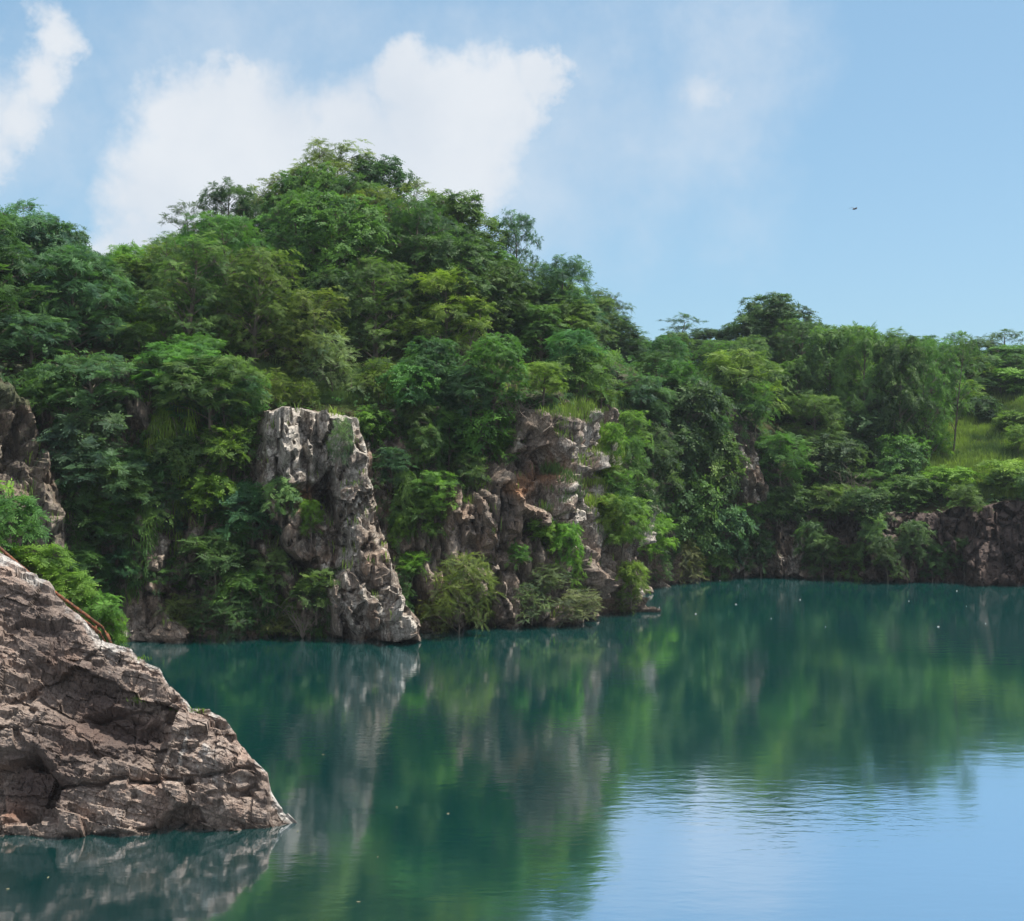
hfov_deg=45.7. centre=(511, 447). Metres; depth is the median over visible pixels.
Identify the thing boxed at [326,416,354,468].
willowy bush
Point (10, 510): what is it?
leafy shrub
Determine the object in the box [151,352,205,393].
leafy shrub
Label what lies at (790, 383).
broadleaf tree
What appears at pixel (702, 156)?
sky
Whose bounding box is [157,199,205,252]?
open crowned tree
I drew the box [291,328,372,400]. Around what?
willowy bush
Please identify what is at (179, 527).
leafy shrub
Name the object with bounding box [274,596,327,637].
bare bush
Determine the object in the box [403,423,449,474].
leafy shrub
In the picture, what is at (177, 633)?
boulder
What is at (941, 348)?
fine leaved tree
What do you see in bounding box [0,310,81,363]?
umbrella crowned tree
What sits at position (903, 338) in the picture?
broadleaf tree
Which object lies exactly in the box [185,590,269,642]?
willowy bush
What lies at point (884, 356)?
broadleaf tree
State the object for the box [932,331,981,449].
open crowned tree
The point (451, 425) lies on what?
leafy shrub
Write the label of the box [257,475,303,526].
leafy shrub
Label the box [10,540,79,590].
leafy shrub
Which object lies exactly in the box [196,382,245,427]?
leafy shrub
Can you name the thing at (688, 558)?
willowy bush
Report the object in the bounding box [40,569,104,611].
leafy shrub
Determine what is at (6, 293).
feather leaved tree
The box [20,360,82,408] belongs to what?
rounded bush
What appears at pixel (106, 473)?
leafy shrub
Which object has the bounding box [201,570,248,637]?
bare bush
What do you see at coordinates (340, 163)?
fine leaved tree
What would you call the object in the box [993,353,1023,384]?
fine leaved tree
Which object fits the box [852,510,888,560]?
leafy shrub
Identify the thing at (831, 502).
leafy shrub
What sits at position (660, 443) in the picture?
leafy shrub
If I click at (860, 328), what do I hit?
broadleaf tree
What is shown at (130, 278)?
feather leaved tree
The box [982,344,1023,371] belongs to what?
broadleaf tree
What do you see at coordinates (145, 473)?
leafy shrub
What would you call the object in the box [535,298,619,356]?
broadleaf tree
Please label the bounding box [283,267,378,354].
broadleaf tree
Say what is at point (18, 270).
feather leaved tree
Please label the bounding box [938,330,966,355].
open crowned tree
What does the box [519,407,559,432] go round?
bare bush
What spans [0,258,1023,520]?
hill
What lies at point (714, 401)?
rounded bush
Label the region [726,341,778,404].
broadleaf tree
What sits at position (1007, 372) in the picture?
rounded bush
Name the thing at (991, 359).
feather leaved tree
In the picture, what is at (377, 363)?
leafy shrub
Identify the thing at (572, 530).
leafy shrub
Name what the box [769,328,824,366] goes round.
feather leaved tree
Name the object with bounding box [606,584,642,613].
willowy bush
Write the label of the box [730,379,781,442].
leafy shrub
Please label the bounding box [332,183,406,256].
fine leaved tree
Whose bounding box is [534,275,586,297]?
broadleaf tree
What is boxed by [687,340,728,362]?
broadleaf tree
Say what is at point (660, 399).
leafy shrub
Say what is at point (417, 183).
open crowned tree
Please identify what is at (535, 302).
fine leaved tree
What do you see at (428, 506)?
leafy shrub
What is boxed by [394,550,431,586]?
leafy shrub
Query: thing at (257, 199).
feather leaved tree
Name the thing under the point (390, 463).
leafy shrub
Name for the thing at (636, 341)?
fine leaved tree
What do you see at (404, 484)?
leafy shrub
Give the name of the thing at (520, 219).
fine leaved tree
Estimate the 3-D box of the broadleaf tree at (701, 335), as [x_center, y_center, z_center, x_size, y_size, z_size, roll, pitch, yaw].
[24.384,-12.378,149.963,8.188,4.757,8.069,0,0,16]
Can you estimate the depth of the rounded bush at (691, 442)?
108.05 m
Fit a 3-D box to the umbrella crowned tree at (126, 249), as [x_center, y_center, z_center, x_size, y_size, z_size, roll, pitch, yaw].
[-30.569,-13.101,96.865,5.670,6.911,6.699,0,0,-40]
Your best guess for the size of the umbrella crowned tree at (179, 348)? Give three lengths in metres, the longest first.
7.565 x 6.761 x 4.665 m
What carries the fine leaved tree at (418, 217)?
on the hill
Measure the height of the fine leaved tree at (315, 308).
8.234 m
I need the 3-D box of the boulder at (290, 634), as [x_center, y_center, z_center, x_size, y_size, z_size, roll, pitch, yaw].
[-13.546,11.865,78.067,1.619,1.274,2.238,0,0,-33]
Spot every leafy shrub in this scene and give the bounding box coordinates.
[0,478,16,532]
[0,492,53,562]
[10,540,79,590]
[15,372,69,423]
[31,404,133,492]
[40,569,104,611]
[49,544,118,607]
[58,479,107,539]
[60,437,113,474]
[71,589,124,639]
[72,382,137,437]
[85,460,140,515]
[98,610,130,647]
[108,467,173,528]
[110,322,168,356]
[115,445,156,483]
[121,355,172,394]
[142,453,196,514]
[143,484,203,541]
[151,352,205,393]
[173,530,267,600]
[182,423,251,482]
[194,507,263,562]
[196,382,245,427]
[204,567,279,628]
[205,412,263,483]
[210,477,295,547]
[224,375,271,417]
[250,547,291,587]
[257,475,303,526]
[276,593,298,624]
[284,563,343,624]
[298,499,325,541]
[362,356,392,392]
[370,446,417,491]
[385,510,410,553]
[386,469,423,534]
[394,401,443,441]
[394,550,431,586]
[401,488,448,538]
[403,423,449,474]
[413,409,480,471]
[424,476,444,494]
[437,364,498,428]
[443,450,491,497]
[487,429,520,460]
[504,542,532,570]
[523,516,570,554]
[541,327,609,379]
[545,341,621,403]
[550,521,585,575]
[569,555,591,593]
[593,493,629,553]
[599,421,632,463]
[600,467,638,524]
[614,560,651,608]
[618,432,654,496]
[624,474,665,541]
[627,385,678,431]
[631,421,686,496]
[654,356,700,400]
[677,498,716,542]
[696,544,738,580]
[699,413,737,455]
[701,344,791,415]
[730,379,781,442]
[734,501,766,540]
[744,528,780,576]
[753,430,818,492]
[790,520,829,563]
[797,480,860,530]
[801,533,844,578]
[819,488,849,506]
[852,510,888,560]
[866,533,909,582]
[894,519,937,565]
[913,421,953,457]
[917,543,953,581]
[943,535,968,579]
[944,483,993,512]
[945,379,988,411]
[1001,423,1023,454]
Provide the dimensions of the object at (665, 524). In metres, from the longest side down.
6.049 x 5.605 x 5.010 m
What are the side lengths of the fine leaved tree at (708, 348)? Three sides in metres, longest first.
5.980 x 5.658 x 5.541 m
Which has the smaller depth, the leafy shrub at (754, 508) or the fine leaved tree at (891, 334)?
the leafy shrub at (754, 508)
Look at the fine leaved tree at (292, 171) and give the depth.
104.71 m
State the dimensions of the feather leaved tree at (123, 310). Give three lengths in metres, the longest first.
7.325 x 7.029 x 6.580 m
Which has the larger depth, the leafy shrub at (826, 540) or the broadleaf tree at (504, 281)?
the leafy shrub at (826, 540)
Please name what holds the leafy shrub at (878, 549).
on the cliff
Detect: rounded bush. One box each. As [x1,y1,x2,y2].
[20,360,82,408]
[142,433,207,489]
[172,469,239,524]
[351,404,405,452]
[374,361,441,422]
[424,377,465,416]
[649,427,707,512]
[655,373,740,472]
[664,474,726,555]
[678,430,751,512]
[691,385,728,413]
[698,500,759,578]
[757,481,816,525]
[794,432,878,494]
[814,381,893,424]
[827,408,908,467]
[833,485,894,522]
[867,432,933,478]
[870,383,921,435]
[880,472,942,508]
[889,482,928,495]
[921,464,988,498]
[947,353,995,391]
[959,394,1003,419]
[973,458,1023,491]
[976,367,1023,393]
[992,409,1023,429]
[1012,469,1023,500]
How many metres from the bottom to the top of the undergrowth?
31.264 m
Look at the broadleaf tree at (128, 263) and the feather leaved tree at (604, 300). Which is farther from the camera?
the feather leaved tree at (604, 300)
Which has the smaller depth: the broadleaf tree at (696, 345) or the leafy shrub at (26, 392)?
the leafy shrub at (26, 392)
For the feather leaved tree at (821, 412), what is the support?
on the hill
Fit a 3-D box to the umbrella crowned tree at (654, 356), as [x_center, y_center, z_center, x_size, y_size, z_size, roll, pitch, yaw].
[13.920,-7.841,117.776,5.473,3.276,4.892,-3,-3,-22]
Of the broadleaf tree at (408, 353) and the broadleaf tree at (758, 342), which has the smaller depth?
the broadleaf tree at (408, 353)
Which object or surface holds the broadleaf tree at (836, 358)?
on the hill
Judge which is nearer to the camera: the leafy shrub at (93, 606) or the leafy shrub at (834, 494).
the leafy shrub at (93, 606)
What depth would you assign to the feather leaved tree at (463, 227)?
109.16 m
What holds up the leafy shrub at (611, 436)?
on the cliff
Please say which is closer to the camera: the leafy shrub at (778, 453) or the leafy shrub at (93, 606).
the leafy shrub at (93, 606)
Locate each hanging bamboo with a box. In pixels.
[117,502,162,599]
[139,383,202,522]
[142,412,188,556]
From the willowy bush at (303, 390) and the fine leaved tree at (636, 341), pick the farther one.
the fine leaved tree at (636, 341)
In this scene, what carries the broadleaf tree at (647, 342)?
on the hill
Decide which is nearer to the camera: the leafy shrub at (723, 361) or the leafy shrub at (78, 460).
the leafy shrub at (78, 460)
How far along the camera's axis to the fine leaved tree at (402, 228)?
103.13 m
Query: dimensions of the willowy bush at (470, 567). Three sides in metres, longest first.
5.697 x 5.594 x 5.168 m
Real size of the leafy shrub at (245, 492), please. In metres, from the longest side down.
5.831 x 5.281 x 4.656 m
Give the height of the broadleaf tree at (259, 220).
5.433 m
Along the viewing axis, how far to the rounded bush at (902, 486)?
113.96 m
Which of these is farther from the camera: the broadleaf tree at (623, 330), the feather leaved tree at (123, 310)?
the broadleaf tree at (623, 330)
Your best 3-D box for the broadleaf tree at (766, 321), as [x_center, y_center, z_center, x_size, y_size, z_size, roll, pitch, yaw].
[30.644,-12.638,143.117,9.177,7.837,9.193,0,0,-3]
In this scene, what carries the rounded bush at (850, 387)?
on the hill
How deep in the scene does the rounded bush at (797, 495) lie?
112.96 m
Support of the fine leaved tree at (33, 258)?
on the hill
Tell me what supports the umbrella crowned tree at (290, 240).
on the hill
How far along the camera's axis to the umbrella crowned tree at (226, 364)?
77.35 m
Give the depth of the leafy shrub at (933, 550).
108.45 m
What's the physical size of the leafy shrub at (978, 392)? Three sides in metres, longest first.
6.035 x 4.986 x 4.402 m
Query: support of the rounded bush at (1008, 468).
on the hill
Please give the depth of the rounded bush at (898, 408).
125.19 m
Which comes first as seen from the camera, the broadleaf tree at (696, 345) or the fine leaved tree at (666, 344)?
the fine leaved tree at (666, 344)
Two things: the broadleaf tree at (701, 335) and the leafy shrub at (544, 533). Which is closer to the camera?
the leafy shrub at (544, 533)
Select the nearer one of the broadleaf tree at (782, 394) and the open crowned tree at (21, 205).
the open crowned tree at (21, 205)
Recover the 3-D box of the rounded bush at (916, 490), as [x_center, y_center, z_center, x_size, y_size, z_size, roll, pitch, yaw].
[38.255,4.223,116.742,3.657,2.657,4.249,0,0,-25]
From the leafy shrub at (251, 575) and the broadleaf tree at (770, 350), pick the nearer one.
the leafy shrub at (251, 575)
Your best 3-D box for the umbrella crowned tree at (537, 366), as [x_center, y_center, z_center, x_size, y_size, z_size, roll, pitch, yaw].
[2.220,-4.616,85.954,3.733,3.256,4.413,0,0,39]
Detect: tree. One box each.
[0,198,59,312]
[0,209,89,325]
[0,214,66,333]
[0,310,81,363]
[3,236,41,304]
[4,234,57,309]
[7,214,59,234]
[11,240,139,349]
[37,352,153,433]
[40,221,101,258]
[51,257,143,343]
[53,447,167,519]
[61,269,120,337]
[69,261,141,329]
[87,240,162,315]
[92,546,150,595]
[107,253,177,325]
[122,296,201,344]
[126,341,234,409]
[129,240,194,328]
[134,271,203,306]
[137,230,250,354]
[143,230,186,248]
[144,555,200,604]
[149,350,273,437]
[150,388,204,421]
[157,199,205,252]
[161,234,237,303]
[165,332,230,382]
[176,211,261,279]
[177,210,275,342]
[193,246,307,365]
[194,176,262,249]
[199,246,266,294]
[230,228,288,268]
[233,192,271,232]
[233,244,297,329]
[246,172,299,227]
[250,213,307,253]
[253,170,320,244]
[257,158,334,233]
[258,189,340,287]
[266,225,332,272]
[266,285,351,377]
[274,181,400,317]
[282,161,356,253]
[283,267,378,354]
[287,137,379,192]
[315,172,396,253]
[328,253,426,361]
[331,184,401,281]
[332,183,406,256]
[345,153,419,219]
[360,187,461,327]
[375,204,429,267]
[382,267,497,354]
[386,206,459,282]
[397,230,514,339]
[398,342,457,390]
[399,178,435,208]
[399,335,469,407]
[408,469,470,522]
[422,189,518,261]
[424,224,484,262]
[436,198,482,238]
[444,396,516,472]
[449,238,505,296]
[450,259,541,340]
[460,332,529,416]
[481,250,526,299]
[484,259,548,322]
[494,209,544,292]
[499,285,582,332]
[511,303,569,359]
[519,359,570,404]
[525,253,609,342]
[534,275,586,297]
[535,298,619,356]
[547,290,599,337]
[580,283,636,341]
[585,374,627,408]
[588,293,628,353]
[592,297,639,358]
[595,491,658,568]
[598,311,650,364]
[612,343,650,366]
[615,373,671,431]
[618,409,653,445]
[624,333,651,357]
[633,350,678,376]
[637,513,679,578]
[645,333,692,371]
[650,336,686,370]
[654,312,706,350]
[665,331,695,369]
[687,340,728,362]
[689,338,738,381]
[690,327,729,361]
[701,339,729,355]
[708,322,762,342]
[709,366,758,397]
[726,291,825,361]
[726,335,781,373]
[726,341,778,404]
[728,337,779,369]
[737,309,803,362]
[758,371,793,418]
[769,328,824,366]
[772,318,828,391]
[773,357,830,427]
[774,390,854,450]
[786,323,862,429]
[815,335,867,383]
[819,462,877,503]
[826,320,898,446]
[830,324,878,355]
[844,468,893,493]
[845,358,873,377]
[859,361,903,422]
[863,333,944,464]
[866,341,915,385]
[876,327,908,340]
[891,334,959,370]
[894,335,956,457]
[912,337,965,412]
[928,344,1002,390]
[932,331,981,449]
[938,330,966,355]
[958,339,1021,373]
[974,329,1023,355]
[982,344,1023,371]
[988,356,1015,379]
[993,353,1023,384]
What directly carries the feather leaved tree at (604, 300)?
on the hill
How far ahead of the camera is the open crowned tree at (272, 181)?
105.52 m
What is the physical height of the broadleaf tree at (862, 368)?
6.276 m
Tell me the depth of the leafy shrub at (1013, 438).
120.55 m
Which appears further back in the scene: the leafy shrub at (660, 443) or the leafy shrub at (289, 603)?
the leafy shrub at (660, 443)
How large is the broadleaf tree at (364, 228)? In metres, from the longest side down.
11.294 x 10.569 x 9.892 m
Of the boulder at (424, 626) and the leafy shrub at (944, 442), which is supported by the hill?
the leafy shrub at (944, 442)
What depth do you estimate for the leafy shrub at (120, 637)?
45.90 m
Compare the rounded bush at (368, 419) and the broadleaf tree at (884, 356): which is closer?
the rounded bush at (368, 419)
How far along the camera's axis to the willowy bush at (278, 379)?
82.80 m
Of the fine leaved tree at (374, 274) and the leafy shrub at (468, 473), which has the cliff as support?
the leafy shrub at (468, 473)
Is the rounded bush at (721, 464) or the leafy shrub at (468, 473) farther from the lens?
the rounded bush at (721, 464)
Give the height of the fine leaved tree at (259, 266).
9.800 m
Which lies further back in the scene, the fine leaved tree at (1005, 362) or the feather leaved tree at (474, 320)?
the fine leaved tree at (1005, 362)
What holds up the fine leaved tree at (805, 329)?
on the hill
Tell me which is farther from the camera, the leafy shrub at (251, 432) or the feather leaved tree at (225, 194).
the feather leaved tree at (225, 194)
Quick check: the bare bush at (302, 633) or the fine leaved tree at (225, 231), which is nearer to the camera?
the bare bush at (302, 633)
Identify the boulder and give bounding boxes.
[118,627,146,641]
[144,622,188,642]
[288,625,300,635]
[420,620,440,630]
[501,619,523,627]
[571,615,583,624]
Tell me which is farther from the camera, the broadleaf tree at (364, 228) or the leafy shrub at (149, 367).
the broadleaf tree at (364, 228)
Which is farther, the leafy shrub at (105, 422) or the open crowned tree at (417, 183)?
the open crowned tree at (417, 183)
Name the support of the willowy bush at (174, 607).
on the cliff
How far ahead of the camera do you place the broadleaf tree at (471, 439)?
83.70 m
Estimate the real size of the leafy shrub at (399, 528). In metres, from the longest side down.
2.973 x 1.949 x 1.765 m
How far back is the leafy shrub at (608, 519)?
87.62 m
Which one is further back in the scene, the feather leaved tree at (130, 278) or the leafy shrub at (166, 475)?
the feather leaved tree at (130, 278)
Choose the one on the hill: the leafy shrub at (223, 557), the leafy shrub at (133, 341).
the leafy shrub at (133, 341)
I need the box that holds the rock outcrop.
[0,552,296,837]
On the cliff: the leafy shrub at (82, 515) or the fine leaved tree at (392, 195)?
the leafy shrub at (82, 515)
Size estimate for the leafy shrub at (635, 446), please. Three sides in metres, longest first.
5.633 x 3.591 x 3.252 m
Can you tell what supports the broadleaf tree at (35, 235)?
on the hill
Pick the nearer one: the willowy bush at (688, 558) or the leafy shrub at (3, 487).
the leafy shrub at (3, 487)
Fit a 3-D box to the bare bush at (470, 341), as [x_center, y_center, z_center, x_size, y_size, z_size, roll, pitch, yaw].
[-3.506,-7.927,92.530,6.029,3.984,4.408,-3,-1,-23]
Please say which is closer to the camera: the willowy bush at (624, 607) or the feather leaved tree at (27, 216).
the willowy bush at (624, 607)
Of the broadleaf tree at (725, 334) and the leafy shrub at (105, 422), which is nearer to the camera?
the leafy shrub at (105, 422)
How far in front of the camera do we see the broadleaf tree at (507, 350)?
83.51 m
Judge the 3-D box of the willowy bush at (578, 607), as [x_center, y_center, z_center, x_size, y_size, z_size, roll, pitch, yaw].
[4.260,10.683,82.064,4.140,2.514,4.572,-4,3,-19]
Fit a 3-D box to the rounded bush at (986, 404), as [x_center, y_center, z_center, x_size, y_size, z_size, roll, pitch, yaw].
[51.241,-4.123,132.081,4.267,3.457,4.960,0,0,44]
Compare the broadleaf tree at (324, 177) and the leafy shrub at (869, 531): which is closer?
the broadleaf tree at (324, 177)
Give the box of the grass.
[18,350,1023,625]
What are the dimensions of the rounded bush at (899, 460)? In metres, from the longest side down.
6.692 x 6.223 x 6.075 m
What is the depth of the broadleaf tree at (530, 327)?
96.78 m
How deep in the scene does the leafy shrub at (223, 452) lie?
77.66 m
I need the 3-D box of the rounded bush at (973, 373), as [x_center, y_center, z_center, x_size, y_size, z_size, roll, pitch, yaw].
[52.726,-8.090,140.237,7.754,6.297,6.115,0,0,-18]
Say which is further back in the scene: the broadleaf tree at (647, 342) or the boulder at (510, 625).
the broadleaf tree at (647, 342)
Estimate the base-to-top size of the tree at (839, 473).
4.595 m
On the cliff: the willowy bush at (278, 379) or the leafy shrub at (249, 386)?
the leafy shrub at (249, 386)
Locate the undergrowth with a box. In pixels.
[0,256,1023,640]
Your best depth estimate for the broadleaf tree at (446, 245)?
94.36 m
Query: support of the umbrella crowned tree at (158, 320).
on the hill
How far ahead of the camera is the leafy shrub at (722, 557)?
110.08 m
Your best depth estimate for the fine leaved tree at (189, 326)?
85.67 m
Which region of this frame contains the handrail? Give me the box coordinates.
[0,547,111,642]
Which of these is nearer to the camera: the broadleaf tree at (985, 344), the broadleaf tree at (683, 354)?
the broadleaf tree at (683, 354)
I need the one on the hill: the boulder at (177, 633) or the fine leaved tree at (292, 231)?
the fine leaved tree at (292, 231)
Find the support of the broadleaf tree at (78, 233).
on the hill
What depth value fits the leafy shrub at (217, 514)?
78.03 m
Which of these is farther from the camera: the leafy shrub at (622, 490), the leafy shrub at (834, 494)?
the leafy shrub at (834, 494)
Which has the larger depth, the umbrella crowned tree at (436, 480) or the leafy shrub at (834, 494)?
the leafy shrub at (834, 494)
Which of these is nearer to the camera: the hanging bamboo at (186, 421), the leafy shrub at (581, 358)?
the hanging bamboo at (186, 421)
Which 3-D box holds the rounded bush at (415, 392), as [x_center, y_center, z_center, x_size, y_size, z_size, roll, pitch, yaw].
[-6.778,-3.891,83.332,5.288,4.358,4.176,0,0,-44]
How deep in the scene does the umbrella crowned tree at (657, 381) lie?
106.00 m
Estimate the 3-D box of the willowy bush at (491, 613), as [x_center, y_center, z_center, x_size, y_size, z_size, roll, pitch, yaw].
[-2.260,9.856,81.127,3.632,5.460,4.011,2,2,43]
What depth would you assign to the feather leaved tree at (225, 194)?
103.11 m
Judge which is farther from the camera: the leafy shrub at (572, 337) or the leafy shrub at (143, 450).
the leafy shrub at (572, 337)
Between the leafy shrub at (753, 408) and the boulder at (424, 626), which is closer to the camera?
the boulder at (424, 626)
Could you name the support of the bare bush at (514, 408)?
on the cliff
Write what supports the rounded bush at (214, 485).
on the cliff
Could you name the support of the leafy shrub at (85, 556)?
on the cliff
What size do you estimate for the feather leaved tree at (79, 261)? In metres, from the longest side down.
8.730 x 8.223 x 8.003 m
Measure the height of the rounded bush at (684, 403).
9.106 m
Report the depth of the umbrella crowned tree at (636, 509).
87.73 m
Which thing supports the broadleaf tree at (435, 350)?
on the hill
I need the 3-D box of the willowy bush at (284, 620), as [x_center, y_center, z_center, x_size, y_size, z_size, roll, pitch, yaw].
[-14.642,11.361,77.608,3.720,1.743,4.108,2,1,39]
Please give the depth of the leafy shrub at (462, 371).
83.22 m
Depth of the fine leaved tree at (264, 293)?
92.54 m
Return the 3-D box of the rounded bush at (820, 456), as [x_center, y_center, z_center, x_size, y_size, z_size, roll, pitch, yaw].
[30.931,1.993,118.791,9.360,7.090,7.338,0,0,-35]
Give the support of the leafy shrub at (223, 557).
on the cliff
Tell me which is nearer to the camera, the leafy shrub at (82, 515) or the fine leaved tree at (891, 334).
the leafy shrub at (82, 515)
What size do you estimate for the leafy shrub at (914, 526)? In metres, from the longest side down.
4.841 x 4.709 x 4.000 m
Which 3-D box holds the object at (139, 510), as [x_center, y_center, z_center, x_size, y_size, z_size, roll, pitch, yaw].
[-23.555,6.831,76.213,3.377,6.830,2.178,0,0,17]
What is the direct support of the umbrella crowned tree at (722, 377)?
on the hill
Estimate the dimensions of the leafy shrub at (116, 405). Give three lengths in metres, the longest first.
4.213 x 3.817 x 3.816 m
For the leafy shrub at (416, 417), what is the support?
on the cliff
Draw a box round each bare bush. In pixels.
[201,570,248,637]
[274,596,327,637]
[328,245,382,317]
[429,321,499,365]
[487,392,543,424]
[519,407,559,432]
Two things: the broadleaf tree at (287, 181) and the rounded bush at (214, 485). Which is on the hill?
the broadleaf tree at (287, 181)
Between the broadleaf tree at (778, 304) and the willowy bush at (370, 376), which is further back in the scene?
the broadleaf tree at (778, 304)
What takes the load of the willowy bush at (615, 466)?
on the cliff
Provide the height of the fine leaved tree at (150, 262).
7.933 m
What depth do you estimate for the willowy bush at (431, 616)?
79.16 m
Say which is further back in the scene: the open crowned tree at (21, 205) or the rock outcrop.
the open crowned tree at (21, 205)
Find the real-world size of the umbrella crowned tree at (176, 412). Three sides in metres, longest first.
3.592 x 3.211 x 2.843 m
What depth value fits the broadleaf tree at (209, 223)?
99.39 m
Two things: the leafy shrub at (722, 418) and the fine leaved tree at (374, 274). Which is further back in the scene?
the leafy shrub at (722, 418)
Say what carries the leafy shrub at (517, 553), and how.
on the cliff
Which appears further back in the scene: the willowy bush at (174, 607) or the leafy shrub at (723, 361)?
the leafy shrub at (723, 361)
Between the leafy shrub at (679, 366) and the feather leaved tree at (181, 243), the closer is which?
the feather leaved tree at (181, 243)
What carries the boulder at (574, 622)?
on the cliff
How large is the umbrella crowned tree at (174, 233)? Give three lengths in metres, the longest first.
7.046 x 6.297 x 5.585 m
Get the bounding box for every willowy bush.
[151,592,204,637]
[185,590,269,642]
[243,368,296,409]
[258,611,302,636]
[282,377,322,408]
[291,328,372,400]
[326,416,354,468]
[354,357,397,407]
[412,599,462,633]
[419,550,507,634]
[464,556,499,627]
[511,581,556,624]
[526,562,570,597]
[550,587,606,626]
[597,453,629,494]
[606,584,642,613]
[673,537,709,584]
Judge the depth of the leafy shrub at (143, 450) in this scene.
77.44 m
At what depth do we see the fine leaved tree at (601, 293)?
139.17 m
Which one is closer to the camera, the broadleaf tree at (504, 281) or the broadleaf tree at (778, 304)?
the broadleaf tree at (504, 281)
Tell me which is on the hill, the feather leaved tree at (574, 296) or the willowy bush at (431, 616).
the feather leaved tree at (574, 296)
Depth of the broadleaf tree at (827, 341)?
127.10 m
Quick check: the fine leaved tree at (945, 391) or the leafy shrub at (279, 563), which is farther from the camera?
the fine leaved tree at (945, 391)
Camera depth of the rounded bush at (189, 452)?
76.65 m
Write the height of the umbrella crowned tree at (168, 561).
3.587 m
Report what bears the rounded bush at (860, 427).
on the hill
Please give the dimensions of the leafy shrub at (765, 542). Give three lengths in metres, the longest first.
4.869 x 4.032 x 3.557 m
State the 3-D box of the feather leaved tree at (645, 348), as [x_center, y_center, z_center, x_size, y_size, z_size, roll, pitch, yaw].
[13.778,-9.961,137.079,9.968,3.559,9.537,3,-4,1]
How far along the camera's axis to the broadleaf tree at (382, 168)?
107.78 m
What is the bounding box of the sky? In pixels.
[0,0,1023,350]
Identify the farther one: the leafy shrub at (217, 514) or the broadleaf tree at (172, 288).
the broadleaf tree at (172, 288)
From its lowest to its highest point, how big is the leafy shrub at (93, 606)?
2.669 m
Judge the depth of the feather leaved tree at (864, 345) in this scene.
123.67 m
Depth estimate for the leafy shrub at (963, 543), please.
108.38 m
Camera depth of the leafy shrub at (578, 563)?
83.60 m
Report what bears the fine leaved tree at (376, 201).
on the hill
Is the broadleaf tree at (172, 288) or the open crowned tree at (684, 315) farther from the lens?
the open crowned tree at (684, 315)
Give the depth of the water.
44.93 m
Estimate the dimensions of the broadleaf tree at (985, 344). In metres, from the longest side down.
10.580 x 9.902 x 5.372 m
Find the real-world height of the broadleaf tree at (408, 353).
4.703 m
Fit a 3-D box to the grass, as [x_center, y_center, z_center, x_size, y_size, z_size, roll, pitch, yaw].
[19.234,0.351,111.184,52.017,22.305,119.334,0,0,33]
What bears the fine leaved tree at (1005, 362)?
on the hill
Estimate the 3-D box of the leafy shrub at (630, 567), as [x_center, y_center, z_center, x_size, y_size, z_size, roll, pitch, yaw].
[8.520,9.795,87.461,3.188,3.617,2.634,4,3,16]
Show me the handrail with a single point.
(94, 621)
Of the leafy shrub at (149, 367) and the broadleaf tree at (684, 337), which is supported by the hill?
the broadleaf tree at (684, 337)
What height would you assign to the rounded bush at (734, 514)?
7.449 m
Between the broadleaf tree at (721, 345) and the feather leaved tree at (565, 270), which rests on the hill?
the broadleaf tree at (721, 345)
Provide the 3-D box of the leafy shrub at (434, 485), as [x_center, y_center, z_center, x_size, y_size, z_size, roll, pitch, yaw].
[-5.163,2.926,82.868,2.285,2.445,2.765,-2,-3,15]
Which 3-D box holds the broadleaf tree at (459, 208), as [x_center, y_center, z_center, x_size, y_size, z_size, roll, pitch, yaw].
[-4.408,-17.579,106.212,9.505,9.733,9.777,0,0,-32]
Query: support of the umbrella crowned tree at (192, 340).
on the hill
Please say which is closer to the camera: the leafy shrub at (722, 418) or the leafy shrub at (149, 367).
the leafy shrub at (149, 367)
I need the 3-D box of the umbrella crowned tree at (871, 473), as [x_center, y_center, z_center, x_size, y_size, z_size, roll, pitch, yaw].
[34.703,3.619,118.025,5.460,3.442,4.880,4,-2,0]
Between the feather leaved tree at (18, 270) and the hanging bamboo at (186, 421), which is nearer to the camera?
the hanging bamboo at (186, 421)
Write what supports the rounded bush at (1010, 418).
on the hill
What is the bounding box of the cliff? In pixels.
[0,360,1023,641]
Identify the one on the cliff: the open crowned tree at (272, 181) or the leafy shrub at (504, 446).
the leafy shrub at (504, 446)
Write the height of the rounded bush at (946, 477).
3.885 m
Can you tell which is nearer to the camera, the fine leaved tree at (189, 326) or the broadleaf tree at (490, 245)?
the fine leaved tree at (189, 326)
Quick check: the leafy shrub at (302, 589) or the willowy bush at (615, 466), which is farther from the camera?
the willowy bush at (615, 466)
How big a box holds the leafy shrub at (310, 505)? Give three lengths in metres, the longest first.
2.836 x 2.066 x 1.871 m
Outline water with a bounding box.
[0,575,1023,920]
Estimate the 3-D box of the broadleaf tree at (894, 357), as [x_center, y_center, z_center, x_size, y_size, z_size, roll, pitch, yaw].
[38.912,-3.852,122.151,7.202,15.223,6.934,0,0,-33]
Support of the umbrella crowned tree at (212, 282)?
on the hill
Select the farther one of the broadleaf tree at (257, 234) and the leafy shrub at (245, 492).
the broadleaf tree at (257, 234)
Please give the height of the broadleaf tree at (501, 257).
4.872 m
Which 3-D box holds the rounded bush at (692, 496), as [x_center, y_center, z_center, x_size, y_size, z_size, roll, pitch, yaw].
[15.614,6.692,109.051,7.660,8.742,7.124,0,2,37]

